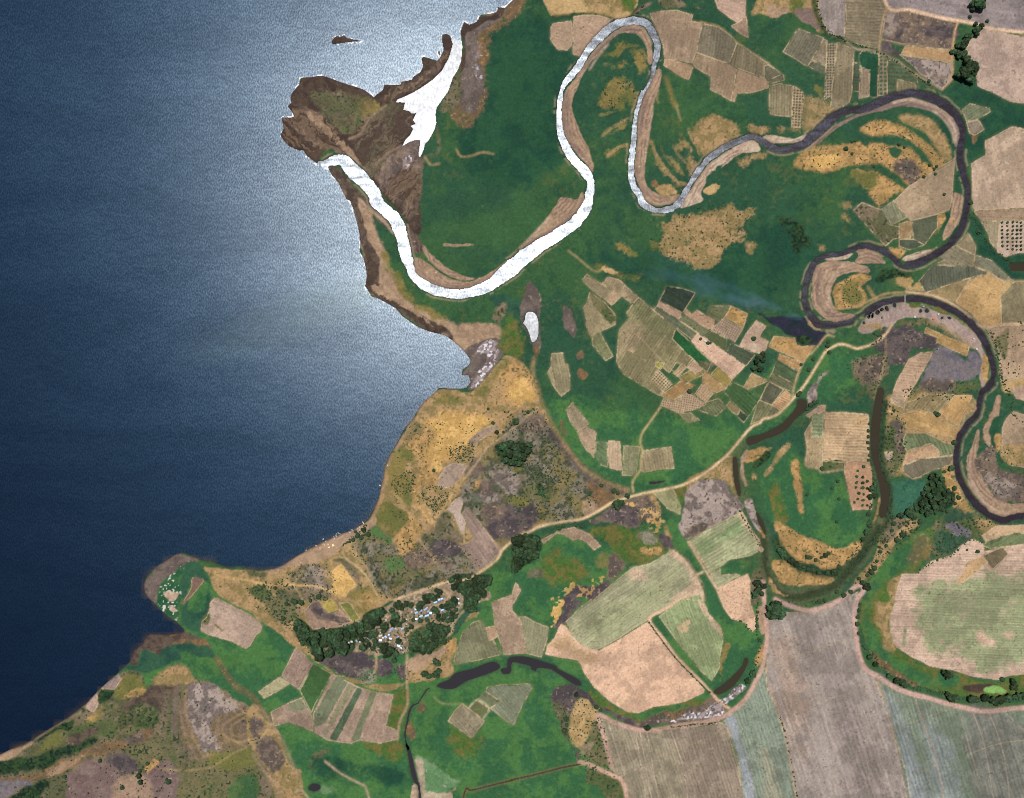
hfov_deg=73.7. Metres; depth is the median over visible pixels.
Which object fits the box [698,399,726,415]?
crop field
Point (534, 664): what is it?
pond
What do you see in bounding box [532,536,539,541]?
tree
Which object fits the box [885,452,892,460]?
bare field
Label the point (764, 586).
tree
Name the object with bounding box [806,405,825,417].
bare field
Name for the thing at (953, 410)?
stubble field
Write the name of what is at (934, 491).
tree
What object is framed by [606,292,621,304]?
bare field
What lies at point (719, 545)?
crop field
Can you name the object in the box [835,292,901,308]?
footpath
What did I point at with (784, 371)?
garden field
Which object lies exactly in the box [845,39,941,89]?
dirt track
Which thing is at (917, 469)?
crop field
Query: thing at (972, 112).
crop field
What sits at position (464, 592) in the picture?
tree
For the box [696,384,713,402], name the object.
bare field
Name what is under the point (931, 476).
tree
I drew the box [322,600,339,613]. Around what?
straw field
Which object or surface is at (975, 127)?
crop field
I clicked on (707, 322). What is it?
bare field
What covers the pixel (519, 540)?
tree
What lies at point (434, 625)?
tree
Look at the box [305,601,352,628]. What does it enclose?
stubble field
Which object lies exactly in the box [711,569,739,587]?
crop field
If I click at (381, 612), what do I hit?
tree
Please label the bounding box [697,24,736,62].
crop field
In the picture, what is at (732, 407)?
stubble field
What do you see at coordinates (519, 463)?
tree
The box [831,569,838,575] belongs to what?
tree
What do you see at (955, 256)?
crop field
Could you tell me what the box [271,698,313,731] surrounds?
bare field
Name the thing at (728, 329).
crop field
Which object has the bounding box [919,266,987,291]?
crop field
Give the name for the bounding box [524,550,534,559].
tree
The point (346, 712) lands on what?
crop field
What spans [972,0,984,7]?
tree
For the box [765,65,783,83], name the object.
crop field
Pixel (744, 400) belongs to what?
grass field
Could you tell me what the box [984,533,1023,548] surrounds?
crop field
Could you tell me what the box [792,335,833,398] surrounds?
dirt track
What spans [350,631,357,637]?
tree
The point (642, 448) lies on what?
footpath
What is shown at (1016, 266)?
pond
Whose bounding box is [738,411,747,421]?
grass field
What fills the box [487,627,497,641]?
bare field
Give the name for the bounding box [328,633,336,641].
tree
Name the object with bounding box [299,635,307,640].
tree
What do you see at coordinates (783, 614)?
tree
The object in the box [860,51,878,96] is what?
grass field
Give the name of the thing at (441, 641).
tree
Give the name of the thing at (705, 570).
dirt track
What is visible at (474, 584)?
tree
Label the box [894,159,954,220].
bare field
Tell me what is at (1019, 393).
bare field
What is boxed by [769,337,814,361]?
stubble field
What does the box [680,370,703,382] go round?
crop field
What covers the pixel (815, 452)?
stubble field
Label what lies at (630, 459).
crop field
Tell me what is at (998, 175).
bare field
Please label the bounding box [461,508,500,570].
ploughed field
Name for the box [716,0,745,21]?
bare field
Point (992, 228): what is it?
crop field
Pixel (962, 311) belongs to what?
dirt track
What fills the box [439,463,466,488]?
bare field
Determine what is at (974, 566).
stubble field
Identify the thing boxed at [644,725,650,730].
tree
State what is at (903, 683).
tree
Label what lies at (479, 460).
dirt track
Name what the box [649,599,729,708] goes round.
dirt track
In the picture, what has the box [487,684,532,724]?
crop field
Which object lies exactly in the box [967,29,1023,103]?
bare field
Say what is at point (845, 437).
ploughed field
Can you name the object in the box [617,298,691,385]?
crop field
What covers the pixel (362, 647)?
tree
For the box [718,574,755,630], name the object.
bare field
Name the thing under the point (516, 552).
tree
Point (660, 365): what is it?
crop field
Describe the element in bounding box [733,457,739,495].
pond
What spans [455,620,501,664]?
crop field
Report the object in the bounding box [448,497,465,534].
bare field
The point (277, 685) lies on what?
bare field
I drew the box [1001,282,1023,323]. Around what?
crop field
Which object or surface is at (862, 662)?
farm track
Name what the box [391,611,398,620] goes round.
tree
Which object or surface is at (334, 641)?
tree
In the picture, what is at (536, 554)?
tree
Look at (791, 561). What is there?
tree
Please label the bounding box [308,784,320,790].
pond
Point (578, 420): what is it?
stubble field
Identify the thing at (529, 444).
tree
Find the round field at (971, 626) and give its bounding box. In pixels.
[889,540,1023,679]
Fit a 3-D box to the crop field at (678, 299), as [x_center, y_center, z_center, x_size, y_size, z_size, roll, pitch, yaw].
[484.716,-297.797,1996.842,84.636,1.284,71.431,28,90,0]
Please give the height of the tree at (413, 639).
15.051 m
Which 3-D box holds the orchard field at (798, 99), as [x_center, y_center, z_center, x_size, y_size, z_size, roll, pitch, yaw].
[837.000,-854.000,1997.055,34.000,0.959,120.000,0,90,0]
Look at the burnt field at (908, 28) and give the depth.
1997.10 m
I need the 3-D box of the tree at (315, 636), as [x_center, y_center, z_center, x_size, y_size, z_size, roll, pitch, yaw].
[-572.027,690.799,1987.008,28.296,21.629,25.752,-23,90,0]
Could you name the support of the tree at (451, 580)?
on the ground
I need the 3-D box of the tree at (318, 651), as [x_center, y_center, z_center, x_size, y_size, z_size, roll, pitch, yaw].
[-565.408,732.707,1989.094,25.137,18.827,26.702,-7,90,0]
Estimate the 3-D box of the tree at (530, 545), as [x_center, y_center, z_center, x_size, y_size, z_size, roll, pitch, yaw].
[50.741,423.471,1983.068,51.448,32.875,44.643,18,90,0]
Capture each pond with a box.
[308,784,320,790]
[437,662,499,688]
[501,657,580,684]
[523,312,537,341]
[714,657,747,693]
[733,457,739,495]
[746,399,806,444]
[756,512,765,533]
[871,388,888,517]
[1009,263,1023,270]
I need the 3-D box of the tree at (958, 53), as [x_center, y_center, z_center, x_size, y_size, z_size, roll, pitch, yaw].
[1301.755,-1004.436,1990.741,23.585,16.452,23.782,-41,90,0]
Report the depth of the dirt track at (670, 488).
1997.09 m
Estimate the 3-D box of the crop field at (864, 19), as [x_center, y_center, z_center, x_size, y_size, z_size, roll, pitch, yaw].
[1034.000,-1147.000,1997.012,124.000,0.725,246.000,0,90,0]
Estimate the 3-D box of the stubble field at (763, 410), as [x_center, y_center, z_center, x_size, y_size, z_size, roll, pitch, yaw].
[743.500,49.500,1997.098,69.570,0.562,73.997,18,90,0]
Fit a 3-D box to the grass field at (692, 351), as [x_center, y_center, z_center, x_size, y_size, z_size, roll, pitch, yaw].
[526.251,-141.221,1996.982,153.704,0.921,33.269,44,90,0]
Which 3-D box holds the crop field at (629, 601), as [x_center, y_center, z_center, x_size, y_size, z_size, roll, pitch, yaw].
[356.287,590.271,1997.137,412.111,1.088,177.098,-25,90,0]
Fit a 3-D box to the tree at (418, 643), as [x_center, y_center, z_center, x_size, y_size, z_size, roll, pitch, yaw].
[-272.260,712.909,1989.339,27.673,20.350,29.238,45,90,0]
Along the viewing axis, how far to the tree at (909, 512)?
1983.90 m
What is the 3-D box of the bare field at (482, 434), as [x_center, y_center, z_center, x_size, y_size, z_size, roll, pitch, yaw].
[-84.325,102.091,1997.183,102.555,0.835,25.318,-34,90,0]
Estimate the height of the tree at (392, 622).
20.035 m
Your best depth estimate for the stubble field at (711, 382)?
1997.10 m
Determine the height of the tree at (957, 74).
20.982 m
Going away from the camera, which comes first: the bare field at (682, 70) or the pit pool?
the bare field at (682, 70)
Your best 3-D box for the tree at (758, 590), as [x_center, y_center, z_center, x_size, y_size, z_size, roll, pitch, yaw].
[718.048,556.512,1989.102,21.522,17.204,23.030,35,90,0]
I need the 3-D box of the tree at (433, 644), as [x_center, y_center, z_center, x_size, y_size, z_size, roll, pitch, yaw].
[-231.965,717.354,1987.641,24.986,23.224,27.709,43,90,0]
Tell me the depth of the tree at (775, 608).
1970.07 m
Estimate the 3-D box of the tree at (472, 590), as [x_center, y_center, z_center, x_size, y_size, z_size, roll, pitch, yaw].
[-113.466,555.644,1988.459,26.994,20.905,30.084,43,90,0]
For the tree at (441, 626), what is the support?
on the ground
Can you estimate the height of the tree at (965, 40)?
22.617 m
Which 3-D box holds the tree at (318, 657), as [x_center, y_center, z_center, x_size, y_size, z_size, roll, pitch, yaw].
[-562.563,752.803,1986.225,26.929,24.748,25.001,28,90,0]
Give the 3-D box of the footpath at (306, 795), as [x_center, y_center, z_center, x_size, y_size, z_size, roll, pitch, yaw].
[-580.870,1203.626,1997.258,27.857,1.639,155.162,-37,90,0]
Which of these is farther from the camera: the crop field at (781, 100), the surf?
the surf
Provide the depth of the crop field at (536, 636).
1997.10 m
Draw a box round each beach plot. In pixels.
[87,693,97,712]
[102,674,121,689]
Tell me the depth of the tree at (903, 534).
1987.82 m
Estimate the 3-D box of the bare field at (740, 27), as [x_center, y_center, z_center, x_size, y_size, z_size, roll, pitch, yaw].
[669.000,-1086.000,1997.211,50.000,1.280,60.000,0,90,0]
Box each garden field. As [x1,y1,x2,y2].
[596,442,607,466]
[679,413,699,423]
[772,361,797,383]
[812,414,823,437]
[854,203,899,245]
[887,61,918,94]
[903,434,954,455]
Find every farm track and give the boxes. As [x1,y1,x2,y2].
[578,761,629,797]
[596,580,768,769]
[774,584,1023,713]
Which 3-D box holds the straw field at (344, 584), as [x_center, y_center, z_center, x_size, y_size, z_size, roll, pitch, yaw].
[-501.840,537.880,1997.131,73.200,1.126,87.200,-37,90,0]
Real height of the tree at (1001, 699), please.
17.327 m
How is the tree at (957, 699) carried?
on the ground
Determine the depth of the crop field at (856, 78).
1997.10 m
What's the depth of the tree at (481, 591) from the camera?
1981.10 m
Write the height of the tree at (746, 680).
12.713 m
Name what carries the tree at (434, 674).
on the ground
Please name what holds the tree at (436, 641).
on the ground
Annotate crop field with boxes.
[314,674,397,743]
[448,704,484,737]
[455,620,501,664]
[469,700,488,718]
[479,692,500,708]
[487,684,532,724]
[519,617,548,656]
[567,550,704,649]
[584,294,615,336]
[593,333,612,360]
[601,720,742,797]
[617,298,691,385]
[623,446,640,475]
[643,380,662,395]
[654,307,696,339]
[656,363,664,369]
[660,287,695,312]
[660,595,723,680]
[680,314,708,334]
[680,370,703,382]
[689,512,761,572]
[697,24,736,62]
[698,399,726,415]
[706,306,730,321]
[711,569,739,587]
[724,668,796,797]
[727,344,754,365]
[730,44,779,78]
[761,383,782,404]
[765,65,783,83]
[769,84,792,116]
[769,374,793,390]
[784,29,823,66]
[808,61,825,73]
[831,43,853,109]
[844,0,886,48]
[852,63,859,91]
[878,680,1023,797]
[881,201,906,224]
[897,80,916,91]
[900,240,923,249]
[903,456,952,478]
[904,395,952,413]
[913,214,937,244]
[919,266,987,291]
[935,245,975,265]
[963,104,990,120]
[967,120,983,134]
[975,255,1010,280]
[982,221,999,248]
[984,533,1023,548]
[984,547,1007,568]
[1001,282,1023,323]
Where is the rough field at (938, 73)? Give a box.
[900,55,952,88]
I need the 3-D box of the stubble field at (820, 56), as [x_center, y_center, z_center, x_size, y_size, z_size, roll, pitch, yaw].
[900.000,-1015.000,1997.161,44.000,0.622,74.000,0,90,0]
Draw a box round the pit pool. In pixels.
[866,312,872,318]
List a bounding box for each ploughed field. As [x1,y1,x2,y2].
[282,648,313,689]
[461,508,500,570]
[650,11,701,62]
[673,364,685,376]
[767,592,906,797]
[772,391,790,410]
[778,355,802,370]
[818,0,845,36]
[823,413,869,462]
[887,0,1023,30]
[891,353,931,401]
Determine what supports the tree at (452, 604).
on the ground
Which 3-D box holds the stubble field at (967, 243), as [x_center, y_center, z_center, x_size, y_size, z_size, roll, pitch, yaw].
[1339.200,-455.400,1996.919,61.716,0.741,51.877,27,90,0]
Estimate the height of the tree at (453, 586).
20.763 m
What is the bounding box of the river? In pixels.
[321,16,1023,523]
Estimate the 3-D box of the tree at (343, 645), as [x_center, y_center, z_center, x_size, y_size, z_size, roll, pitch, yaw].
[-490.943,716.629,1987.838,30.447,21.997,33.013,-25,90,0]
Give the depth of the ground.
1997.12 m
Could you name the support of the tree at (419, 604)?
on the ground
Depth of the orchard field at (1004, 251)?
1997.10 m
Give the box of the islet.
[332,36,357,43]
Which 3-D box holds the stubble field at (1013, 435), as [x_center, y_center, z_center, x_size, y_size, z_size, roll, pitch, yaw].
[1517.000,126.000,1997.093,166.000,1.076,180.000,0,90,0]
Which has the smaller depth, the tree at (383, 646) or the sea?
the tree at (383, 646)
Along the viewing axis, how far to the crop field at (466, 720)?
1997.10 m
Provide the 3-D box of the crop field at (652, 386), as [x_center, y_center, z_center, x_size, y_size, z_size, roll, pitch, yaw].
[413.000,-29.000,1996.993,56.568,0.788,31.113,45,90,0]
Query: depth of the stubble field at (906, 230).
1997.10 m
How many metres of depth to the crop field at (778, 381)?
1997.10 m
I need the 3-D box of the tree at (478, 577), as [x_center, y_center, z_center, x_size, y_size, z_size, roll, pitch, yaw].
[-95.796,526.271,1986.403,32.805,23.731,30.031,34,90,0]
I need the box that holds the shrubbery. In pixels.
[10,0,1023,797]
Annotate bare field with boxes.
[183,577,203,604]
[202,598,261,648]
[260,677,290,697]
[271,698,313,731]
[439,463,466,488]
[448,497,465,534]
[469,426,499,444]
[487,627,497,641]
[545,623,704,713]
[551,21,572,49]
[573,15,611,56]
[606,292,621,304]
[658,301,681,319]
[664,60,692,79]
[685,309,714,328]
[688,361,702,373]
[692,333,744,379]
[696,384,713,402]
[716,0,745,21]
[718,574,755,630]
[731,69,768,101]
[732,18,748,37]
[740,321,767,352]
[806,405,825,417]
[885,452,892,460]
[891,396,904,408]
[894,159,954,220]
[902,46,952,62]
[904,444,939,464]
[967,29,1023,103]
[971,127,1023,210]
[983,525,1023,540]
[988,325,1023,381]
[1013,386,1023,399]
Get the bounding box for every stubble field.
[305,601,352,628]
[492,583,526,654]
[542,528,600,549]
[548,353,570,395]
[567,403,588,429]
[578,426,596,456]
[582,275,611,299]
[603,277,638,302]
[608,441,621,470]
[641,448,673,472]
[654,489,681,514]
[662,381,695,399]
[692,53,737,100]
[703,370,725,393]
[712,368,732,388]
[725,306,747,328]
[727,402,739,414]
[744,374,767,389]
[751,401,779,423]
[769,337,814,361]
[805,422,822,468]
[812,39,826,64]
[859,69,869,98]
[889,410,959,437]
[900,221,912,239]
[925,328,968,356]
[927,279,969,302]
[939,396,972,425]
[956,273,1003,326]
[957,233,975,254]
[957,556,987,583]
[976,209,1023,220]
[1002,411,1023,466]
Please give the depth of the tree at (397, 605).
1983.42 m
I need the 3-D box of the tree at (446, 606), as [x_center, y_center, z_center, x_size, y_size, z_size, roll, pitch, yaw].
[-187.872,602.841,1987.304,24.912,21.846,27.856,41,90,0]
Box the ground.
[0,0,1023,797]
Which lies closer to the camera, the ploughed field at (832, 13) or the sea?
the ploughed field at (832, 13)
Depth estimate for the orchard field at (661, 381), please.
1997.10 m
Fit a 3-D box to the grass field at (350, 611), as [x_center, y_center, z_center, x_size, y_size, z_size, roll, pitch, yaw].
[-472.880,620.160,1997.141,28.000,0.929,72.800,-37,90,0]
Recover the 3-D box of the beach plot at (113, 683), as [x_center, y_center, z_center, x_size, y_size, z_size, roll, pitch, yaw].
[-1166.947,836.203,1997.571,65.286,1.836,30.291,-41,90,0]
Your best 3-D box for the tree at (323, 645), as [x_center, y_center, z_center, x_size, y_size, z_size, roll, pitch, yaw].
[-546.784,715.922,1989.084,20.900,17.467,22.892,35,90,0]
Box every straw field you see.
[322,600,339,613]
[331,564,356,596]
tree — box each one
[294,619,301,626]
[298,630,305,637]
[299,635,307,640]
[302,627,309,632]
[310,632,319,639]
[311,639,318,644]
[312,643,319,651]
[315,647,321,654]
[315,654,322,661]
[320,642,326,647]
[321,630,327,636]
[321,636,329,642]
[324,647,333,658]
[327,628,332,634]
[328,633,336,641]
[331,638,338,644]
[332,629,338,635]
[336,634,343,641]
[339,640,348,650]
[340,650,346,656]
[344,630,350,638]
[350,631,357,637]
[358,643,365,651]
[363,612,371,622]
[363,622,371,629]
[369,610,379,620]
[372,630,377,638]
[374,619,381,625]
[376,607,384,617]
[380,622,388,630]
[380,642,388,650]
[381,649,391,658]
[388,646,394,652]
[389,619,398,626]
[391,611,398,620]
[393,600,401,609]
[403,601,409,607]
[409,644,415,650]
[410,637,417,642]
[413,639,421,646]
[413,646,421,652]
[416,601,422,608]
[420,671,427,677]
[421,627,431,637]
[424,642,431,653]
[426,622,432,629]
[430,641,436,650]
[431,671,439,677]
[432,623,437,629]
[432,628,439,637]
[432,658,438,664]
[433,638,438,644]
[437,624,444,629]
[438,637,444,643]
[439,629,445,638]
[443,602,449,610]
[443,626,450,632]
[447,600,455,607]
[448,577,454,582]
[450,596,457,603]
[451,582,456,590]
[456,585,462,592]
[460,581,466,588]
[461,589,466,595]
[464,579,472,587]
[464,604,471,612]
[467,596,476,605]
[468,605,476,612]
[470,587,475,593]
[471,577,478,586]
[475,574,481,583]
[478,587,485,596]
[480,575,488,582]
[484,576,492,585]
[499,443,507,451]
[503,448,512,457]
[505,440,514,448]
[508,458,515,465]
[510,534,526,547]
[510,563,520,573]
[512,451,520,460]
[512,547,522,557]
[513,444,520,451]
[514,557,523,567]
[515,460,522,465]
[520,443,526,451]
[520,453,526,460]
[522,536,538,552]
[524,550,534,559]
[525,447,531,453]
[526,441,532,447]
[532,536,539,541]
[533,551,539,558]
[613,499,621,509]
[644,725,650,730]
[744,678,750,683]
[749,670,756,677]
[752,591,757,598]
[753,580,761,586]
[755,587,762,593]
[756,354,762,359]
[757,364,763,371]
[761,583,767,588]
[766,611,777,619]
[767,601,783,616]
[777,610,786,619]
[780,551,786,558]
[788,558,794,564]
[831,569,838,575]
[864,529,869,534]
[864,583,870,590]
[869,485,875,491]
[894,677,901,683]
[900,531,906,537]
[900,679,905,686]
[905,507,914,517]
[929,474,934,479]
[931,488,937,493]
[932,505,938,509]
[943,670,950,677]
[947,693,954,702]
[954,71,960,77]
[954,695,960,702]
[955,49,961,58]
[959,66,969,78]
[960,42,967,48]
[961,38,969,43]
[961,50,967,57]
[963,59,972,65]
[964,33,971,38]
[965,61,979,73]
[965,74,976,82]
[968,695,977,703]
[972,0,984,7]
[973,26,980,32]
[978,2,985,9]
[981,694,989,702]
[990,696,997,703]
[996,695,1005,704]
[1005,693,1015,702]
[1010,683,1018,690]
[1014,692,1022,700]
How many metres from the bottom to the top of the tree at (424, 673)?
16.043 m
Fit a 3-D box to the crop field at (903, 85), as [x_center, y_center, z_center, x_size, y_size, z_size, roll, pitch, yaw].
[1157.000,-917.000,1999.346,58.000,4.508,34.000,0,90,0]
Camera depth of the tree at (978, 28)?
1986.38 m
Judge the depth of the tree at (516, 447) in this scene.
1979.06 m
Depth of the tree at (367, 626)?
1977.95 m
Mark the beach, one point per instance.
(319, 552)
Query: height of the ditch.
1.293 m
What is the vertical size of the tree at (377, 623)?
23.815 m
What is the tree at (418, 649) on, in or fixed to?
on the ground
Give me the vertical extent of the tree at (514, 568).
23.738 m
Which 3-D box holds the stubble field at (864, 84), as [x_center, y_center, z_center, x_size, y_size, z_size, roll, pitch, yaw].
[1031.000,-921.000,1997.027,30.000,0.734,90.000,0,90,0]
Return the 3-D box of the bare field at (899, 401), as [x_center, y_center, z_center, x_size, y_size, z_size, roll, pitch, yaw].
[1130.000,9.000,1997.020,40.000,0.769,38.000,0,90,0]
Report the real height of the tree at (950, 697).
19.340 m
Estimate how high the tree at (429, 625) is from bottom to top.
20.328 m
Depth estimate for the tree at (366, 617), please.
1980.00 m
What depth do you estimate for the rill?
1999.88 m
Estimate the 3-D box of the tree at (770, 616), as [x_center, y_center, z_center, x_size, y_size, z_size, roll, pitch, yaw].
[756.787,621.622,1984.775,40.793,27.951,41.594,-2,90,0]
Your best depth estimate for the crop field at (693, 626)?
1997.10 m
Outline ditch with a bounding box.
[463,764,580,797]
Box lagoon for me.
[396,39,462,156]
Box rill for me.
[404,688,429,749]
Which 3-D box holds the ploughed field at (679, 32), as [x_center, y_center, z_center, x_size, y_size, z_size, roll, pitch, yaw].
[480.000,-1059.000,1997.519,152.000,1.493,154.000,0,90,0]
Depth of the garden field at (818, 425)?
1997.10 m
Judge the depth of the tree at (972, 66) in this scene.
1969.28 m
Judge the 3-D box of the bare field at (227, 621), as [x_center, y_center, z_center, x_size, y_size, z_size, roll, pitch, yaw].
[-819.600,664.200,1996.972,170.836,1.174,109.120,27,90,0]
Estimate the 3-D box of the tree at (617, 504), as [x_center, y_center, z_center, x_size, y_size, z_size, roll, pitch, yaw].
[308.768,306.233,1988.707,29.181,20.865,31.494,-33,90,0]
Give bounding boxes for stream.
[407,749,420,797]
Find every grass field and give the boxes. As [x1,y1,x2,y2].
[301,665,331,711]
[340,603,359,620]
[673,329,711,371]
[704,333,726,349]
[725,382,767,416]
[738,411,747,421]
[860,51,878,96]
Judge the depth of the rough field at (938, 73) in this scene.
1997.10 m
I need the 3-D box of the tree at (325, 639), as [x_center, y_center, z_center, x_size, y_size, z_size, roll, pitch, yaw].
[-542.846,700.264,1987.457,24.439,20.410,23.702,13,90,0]
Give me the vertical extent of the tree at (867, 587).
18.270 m
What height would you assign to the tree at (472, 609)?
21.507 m
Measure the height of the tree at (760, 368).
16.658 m
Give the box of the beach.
[265,519,376,572]
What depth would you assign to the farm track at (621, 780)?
1997.10 m
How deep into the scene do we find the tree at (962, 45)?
1983.31 m
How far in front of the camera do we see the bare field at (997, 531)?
1997.10 m
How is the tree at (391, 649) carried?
on the ground
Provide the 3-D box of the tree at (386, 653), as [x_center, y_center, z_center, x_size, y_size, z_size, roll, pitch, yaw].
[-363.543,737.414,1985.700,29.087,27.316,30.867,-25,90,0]
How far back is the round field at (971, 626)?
1997.10 m
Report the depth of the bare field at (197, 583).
1997.09 m
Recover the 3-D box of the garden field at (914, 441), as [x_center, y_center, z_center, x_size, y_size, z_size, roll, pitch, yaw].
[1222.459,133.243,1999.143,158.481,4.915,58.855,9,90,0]
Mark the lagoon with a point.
(423, 102)
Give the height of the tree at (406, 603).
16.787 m
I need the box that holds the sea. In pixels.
[0,0,510,753]
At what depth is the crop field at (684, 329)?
1997.10 m
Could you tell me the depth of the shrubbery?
1995.29 m
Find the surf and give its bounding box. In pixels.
[281,0,511,339]
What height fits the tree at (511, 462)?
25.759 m
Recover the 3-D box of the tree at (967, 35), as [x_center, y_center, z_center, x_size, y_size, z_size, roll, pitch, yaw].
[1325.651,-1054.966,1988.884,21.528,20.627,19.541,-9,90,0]
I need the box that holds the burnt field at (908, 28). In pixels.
[882,9,957,49]
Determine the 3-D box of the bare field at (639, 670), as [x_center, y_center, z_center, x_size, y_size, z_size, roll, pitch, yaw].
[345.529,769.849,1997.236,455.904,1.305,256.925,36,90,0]
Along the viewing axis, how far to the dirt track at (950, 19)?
1997.10 m
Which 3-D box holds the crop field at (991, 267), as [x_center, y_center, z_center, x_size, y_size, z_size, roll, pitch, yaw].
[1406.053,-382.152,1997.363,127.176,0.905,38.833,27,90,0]
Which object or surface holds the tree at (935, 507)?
on the ground
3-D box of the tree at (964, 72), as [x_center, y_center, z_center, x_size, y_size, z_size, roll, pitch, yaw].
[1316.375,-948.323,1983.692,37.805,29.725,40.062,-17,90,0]
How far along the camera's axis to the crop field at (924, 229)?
1997.10 m
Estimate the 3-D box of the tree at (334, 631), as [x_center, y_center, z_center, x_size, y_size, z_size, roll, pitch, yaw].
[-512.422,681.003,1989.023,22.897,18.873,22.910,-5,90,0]
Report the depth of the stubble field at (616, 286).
1997.10 m
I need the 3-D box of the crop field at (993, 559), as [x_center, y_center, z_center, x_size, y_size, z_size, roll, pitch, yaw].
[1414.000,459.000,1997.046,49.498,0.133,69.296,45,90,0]
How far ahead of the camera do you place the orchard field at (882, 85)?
1997.10 m
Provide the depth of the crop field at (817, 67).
1997.09 m
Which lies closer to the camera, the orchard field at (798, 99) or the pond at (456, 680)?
the orchard field at (798, 99)
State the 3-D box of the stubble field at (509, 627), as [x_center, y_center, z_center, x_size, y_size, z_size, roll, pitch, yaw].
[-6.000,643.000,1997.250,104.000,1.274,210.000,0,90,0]
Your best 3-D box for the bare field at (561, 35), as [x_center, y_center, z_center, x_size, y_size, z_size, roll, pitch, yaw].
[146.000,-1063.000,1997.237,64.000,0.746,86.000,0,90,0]
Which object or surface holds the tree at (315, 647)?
on the ground
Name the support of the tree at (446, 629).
on the ground
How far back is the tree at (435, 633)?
1982.62 m
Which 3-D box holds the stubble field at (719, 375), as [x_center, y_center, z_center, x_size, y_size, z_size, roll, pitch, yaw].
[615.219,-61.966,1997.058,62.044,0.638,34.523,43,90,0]
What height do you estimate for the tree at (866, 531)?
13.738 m
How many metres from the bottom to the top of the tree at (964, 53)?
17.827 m
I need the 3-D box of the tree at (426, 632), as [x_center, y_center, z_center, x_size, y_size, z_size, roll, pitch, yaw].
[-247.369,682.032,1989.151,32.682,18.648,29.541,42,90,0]
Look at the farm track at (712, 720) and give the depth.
1997.10 m
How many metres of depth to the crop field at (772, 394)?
1997.10 m
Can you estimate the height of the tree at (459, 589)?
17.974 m
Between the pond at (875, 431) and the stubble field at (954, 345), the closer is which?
the stubble field at (954, 345)
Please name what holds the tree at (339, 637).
on the ground
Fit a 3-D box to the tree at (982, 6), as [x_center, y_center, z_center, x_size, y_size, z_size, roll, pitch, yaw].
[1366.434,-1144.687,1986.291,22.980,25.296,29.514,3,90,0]
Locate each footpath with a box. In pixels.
[214,571,339,597]
[295,789,307,797]
[325,761,369,797]
[632,407,660,491]
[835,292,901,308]
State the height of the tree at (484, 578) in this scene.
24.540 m
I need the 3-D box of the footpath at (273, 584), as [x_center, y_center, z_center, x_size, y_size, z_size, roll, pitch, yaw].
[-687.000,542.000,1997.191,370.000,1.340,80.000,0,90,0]
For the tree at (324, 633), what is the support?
on the ground
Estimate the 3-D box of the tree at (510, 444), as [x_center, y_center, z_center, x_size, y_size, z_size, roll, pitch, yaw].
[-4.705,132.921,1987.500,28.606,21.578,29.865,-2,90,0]
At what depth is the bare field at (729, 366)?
1997.10 m
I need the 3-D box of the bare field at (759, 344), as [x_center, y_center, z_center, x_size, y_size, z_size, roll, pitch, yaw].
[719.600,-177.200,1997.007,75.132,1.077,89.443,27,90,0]
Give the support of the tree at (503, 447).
on the ground
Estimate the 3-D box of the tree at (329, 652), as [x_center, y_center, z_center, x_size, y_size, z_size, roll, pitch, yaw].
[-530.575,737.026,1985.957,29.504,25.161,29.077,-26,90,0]
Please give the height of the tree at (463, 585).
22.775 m
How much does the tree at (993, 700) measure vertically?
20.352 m
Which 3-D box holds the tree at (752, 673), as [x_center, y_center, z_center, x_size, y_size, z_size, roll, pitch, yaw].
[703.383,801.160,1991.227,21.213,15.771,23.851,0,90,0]
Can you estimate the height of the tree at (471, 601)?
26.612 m
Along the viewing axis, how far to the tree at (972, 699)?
1982.46 m
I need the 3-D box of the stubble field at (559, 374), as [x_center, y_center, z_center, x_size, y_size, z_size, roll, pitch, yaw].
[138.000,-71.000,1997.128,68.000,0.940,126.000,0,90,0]
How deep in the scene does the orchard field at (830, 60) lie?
1997.10 m
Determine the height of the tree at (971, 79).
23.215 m
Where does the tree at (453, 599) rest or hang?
on the ground
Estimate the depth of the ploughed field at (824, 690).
1997.10 m
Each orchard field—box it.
[651,371,671,391]
[661,393,704,412]
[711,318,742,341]
[792,87,803,127]
[824,43,836,99]
[845,461,871,509]
[878,56,886,95]
[997,221,1023,256]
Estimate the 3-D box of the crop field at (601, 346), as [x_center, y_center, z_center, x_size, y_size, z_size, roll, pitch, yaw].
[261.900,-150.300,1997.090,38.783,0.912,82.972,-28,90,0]
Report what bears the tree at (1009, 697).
on the ground
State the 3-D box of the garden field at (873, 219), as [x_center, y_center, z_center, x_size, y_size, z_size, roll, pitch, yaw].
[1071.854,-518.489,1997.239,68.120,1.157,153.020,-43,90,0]
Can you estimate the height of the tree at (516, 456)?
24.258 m
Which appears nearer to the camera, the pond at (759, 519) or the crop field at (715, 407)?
the crop field at (715, 407)
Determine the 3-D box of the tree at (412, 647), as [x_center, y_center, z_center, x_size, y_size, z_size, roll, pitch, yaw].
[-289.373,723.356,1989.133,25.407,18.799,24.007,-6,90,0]
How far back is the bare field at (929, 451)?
1997.10 m
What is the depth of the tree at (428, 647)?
1977.72 m
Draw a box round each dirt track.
[343,554,378,598]
[394,324,892,600]
[435,411,535,521]
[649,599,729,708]
[688,541,722,601]
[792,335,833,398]
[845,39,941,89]
[879,8,887,50]
[883,0,1023,33]
[905,291,1023,328]
[943,22,958,88]
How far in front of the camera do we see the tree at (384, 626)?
1982.33 m
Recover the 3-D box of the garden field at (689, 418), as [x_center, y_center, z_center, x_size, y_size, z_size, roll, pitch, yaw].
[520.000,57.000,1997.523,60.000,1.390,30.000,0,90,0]
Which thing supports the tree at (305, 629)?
on the ground

